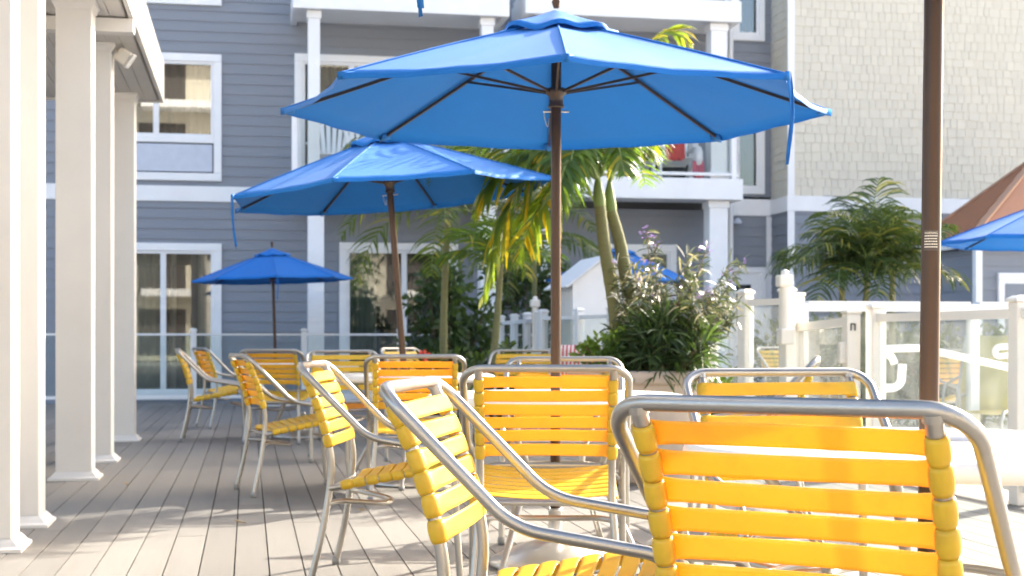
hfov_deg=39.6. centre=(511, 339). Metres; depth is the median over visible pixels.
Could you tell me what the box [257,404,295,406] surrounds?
umbrella base
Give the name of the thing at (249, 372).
patio chair
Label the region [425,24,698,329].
potted palm
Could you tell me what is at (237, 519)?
deck base
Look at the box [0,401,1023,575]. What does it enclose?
deck
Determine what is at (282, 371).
patio chair
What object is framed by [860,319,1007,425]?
fence
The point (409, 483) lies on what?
umbrella base
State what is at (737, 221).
wall lamp
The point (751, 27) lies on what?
window
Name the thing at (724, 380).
leafy bush
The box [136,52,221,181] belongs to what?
window
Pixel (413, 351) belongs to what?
patio chair
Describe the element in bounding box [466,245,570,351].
leafy bush
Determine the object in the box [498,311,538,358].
picket fence
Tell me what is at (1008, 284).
door
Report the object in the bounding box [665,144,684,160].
beach towel
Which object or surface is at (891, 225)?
palm tree
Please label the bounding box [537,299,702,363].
glass fence
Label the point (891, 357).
handrail
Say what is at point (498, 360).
patio chair
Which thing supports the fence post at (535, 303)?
attached to the picket fence at (516, 329)
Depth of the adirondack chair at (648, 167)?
23.32 m
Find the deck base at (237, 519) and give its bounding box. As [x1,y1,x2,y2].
[200,406,269,575]
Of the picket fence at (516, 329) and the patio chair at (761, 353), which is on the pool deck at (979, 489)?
the patio chair at (761, 353)
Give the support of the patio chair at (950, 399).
on the pool deck at (979, 489)
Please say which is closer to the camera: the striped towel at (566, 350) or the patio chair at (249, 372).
the patio chair at (249, 372)
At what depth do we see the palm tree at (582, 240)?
18.58 m
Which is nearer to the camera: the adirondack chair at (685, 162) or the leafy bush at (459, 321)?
the leafy bush at (459, 321)
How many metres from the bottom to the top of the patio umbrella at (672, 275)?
2.295 m
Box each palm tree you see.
[335,135,571,368]
[434,217,569,389]
[439,189,615,312]
[765,207,920,397]
[791,177,949,424]
[812,214,971,423]
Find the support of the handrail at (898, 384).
attached to the handrail at (891, 357)
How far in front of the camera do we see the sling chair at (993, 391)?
12.53 m
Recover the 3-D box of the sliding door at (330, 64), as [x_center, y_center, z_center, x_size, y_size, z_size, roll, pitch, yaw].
[-2.602,-3.513,23.532,1.987,2.267,0.535,0,0,-11]
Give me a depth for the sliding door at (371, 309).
23.60 m
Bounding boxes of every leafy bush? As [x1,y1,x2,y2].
[390,349,472,440]
[391,243,502,369]
[447,337,530,429]
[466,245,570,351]
[568,325,644,374]
[600,292,733,392]
[711,367,733,414]
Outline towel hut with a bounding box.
[544,256,644,349]
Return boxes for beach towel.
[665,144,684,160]
[692,161,703,177]
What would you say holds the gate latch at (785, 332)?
attached to the glass fence at (787, 356)
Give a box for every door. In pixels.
[136,243,221,399]
[294,53,392,167]
[339,242,457,399]
[561,291,570,344]
[600,143,697,177]
[611,244,676,304]
[728,267,765,395]
[997,273,1023,335]
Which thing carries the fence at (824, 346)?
on the pool deck at (979, 489)
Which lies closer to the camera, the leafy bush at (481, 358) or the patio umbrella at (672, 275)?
the leafy bush at (481, 358)
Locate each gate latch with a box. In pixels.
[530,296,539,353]
[776,269,794,344]
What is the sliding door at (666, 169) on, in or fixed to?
in the hotel building
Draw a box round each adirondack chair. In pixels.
[305,124,353,158]
[341,130,361,148]
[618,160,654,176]
[655,144,700,177]
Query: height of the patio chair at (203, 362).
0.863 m
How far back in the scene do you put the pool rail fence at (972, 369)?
12.18 m
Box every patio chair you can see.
[175,348,245,441]
[192,347,263,428]
[228,353,349,497]
[239,349,320,444]
[296,360,468,575]
[305,350,388,462]
[363,354,466,499]
[378,376,695,575]
[380,347,433,392]
[459,364,632,575]
[470,349,550,442]
[497,356,629,544]
[610,394,1023,575]
[682,368,960,575]
[688,356,820,514]
[756,347,830,397]
[939,349,980,421]
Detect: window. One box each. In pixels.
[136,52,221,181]
[145,0,221,5]
[733,0,764,40]
[736,131,764,193]
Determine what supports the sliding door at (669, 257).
in the hotel building
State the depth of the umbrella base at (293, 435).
13.58 m
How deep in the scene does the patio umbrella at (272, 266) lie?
19.97 m
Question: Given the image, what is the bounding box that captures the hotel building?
[45,0,1023,403]
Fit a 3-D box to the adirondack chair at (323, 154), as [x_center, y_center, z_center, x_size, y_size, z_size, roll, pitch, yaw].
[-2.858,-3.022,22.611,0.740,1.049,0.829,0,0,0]
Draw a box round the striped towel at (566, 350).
[561,345,586,374]
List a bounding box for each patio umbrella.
[191,242,352,388]
[231,137,550,400]
[280,0,831,507]
[417,0,943,552]
[546,248,685,284]
[941,209,1023,251]
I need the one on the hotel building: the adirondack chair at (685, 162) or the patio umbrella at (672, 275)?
the adirondack chair at (685, 162)
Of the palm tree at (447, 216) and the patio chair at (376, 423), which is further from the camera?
the palm tree at (447, 216)
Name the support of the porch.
on the deck at (158, 514)
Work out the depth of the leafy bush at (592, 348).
9.29 m
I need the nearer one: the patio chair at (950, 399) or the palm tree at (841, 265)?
the patio chair at (950, 399)
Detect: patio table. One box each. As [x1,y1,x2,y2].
[258,363,358,438]
[335,373,493,490]
[427,389,680,573]
[683,427,1023,575]
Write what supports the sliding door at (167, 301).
in the hotel building
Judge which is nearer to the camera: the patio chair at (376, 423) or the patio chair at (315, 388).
the patio chair at (315, 388)
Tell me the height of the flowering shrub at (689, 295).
1.106 m
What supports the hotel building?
on the ground
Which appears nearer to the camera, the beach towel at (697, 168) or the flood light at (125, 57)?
the flood light at (125, 57)
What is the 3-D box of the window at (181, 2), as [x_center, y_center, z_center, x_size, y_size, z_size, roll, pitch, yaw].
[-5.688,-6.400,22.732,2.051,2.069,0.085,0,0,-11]
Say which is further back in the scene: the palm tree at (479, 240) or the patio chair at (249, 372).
the palm tree at (479, 240)
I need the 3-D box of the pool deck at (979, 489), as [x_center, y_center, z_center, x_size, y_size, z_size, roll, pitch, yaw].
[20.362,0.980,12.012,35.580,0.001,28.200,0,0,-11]
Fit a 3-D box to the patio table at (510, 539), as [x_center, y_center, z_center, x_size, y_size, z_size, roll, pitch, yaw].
[0.182,0.590,5.990,1.090,0.720,1.090,0,0,-12]
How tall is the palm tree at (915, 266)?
2.293 m
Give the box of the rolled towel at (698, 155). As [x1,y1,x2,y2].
[694,147,702,164]
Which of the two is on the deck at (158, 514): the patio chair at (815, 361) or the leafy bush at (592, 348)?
the patio chair at (815, 361)
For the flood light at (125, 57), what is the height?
0.178 m
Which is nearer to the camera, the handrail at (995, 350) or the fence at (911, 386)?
the handrail at (995, 350)
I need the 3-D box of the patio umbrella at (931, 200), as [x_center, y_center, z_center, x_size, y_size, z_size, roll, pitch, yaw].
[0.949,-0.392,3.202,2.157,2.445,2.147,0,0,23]
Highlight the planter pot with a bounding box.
[567,371,713,484]
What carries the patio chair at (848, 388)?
on the deck at (158, 514)
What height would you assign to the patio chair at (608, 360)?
0.863 m
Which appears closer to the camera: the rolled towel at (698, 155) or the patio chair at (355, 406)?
the patio chair at (355, 406)
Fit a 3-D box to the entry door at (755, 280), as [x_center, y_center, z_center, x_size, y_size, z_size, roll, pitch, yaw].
[4.033,-0.059,24.582,0.710,2.360,0.170,0,0,-11]
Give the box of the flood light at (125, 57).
[114,47,136,67]
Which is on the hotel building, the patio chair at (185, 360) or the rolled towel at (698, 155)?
the rolled towel at (698, 155)
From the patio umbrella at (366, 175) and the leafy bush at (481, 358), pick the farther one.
the leafy bush at (481, 358)
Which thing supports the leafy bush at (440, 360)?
on the deck at (158, 514)
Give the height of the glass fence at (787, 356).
1.353 m
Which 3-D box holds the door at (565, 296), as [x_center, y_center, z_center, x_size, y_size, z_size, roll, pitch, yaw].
[0.584,0.150,16.678,0.010,1.400,0.860,0,0,-12]
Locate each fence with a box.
[45,328,432,403]
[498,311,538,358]
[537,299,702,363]
[702,287,797,396]
[724,299,960,419]
[805,301,1007,422]
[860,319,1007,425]
[864,295,1023,505]
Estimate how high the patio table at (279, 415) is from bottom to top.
0.720 m
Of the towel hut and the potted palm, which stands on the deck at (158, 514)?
the towel hut
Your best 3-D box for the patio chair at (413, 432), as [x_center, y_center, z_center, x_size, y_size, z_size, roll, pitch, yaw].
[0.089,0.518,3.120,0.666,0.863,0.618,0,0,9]
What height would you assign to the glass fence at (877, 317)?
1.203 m
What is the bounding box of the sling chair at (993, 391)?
[941,335,1007,429]
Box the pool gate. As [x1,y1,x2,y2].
[796,292,861,398]
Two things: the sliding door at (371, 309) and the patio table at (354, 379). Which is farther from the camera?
the sliding door at (371, 309)
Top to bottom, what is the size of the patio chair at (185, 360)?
0.863 m
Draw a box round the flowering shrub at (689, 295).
[598,229,753,370]
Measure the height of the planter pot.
0.745 m
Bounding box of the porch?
[0,0,163,553]
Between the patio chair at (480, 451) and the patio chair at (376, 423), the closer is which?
the patio chair at (480, 451)
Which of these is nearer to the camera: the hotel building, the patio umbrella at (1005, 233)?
the patio umbrella at (1005, 233)
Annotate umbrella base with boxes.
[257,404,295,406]
[273,412,318,438]
[374,478,450,487]
[489,507,606,574]
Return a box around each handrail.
[886,344,1007,370]
[886,364,906,391]
[992,344,1007,358]
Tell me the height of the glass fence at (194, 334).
1.113 m
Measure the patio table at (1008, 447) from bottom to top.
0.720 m
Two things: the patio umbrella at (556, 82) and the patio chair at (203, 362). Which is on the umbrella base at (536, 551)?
the patio umbrella at (556, 82)
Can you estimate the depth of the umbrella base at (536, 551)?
5.86 m
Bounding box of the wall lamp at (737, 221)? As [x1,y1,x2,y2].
[733,218,741,223]
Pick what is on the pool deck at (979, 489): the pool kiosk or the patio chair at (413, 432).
the pool kiosk
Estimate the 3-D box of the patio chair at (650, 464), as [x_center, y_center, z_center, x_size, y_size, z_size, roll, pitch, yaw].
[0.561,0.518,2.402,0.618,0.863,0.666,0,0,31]
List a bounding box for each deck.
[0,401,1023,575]
[762,398,1007,499]
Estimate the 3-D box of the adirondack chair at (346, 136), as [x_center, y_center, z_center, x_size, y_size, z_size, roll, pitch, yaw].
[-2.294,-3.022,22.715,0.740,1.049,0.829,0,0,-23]
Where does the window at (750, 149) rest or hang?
in the hotel building
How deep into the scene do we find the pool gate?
10.09 m
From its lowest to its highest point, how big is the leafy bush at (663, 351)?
0.764 m
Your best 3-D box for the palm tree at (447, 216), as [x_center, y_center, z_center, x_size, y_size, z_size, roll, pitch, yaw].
[-0.582,-0.653,13.867,2.297,3.106,2.273,0,0,-11]
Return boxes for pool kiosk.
[915,162,1023,403]

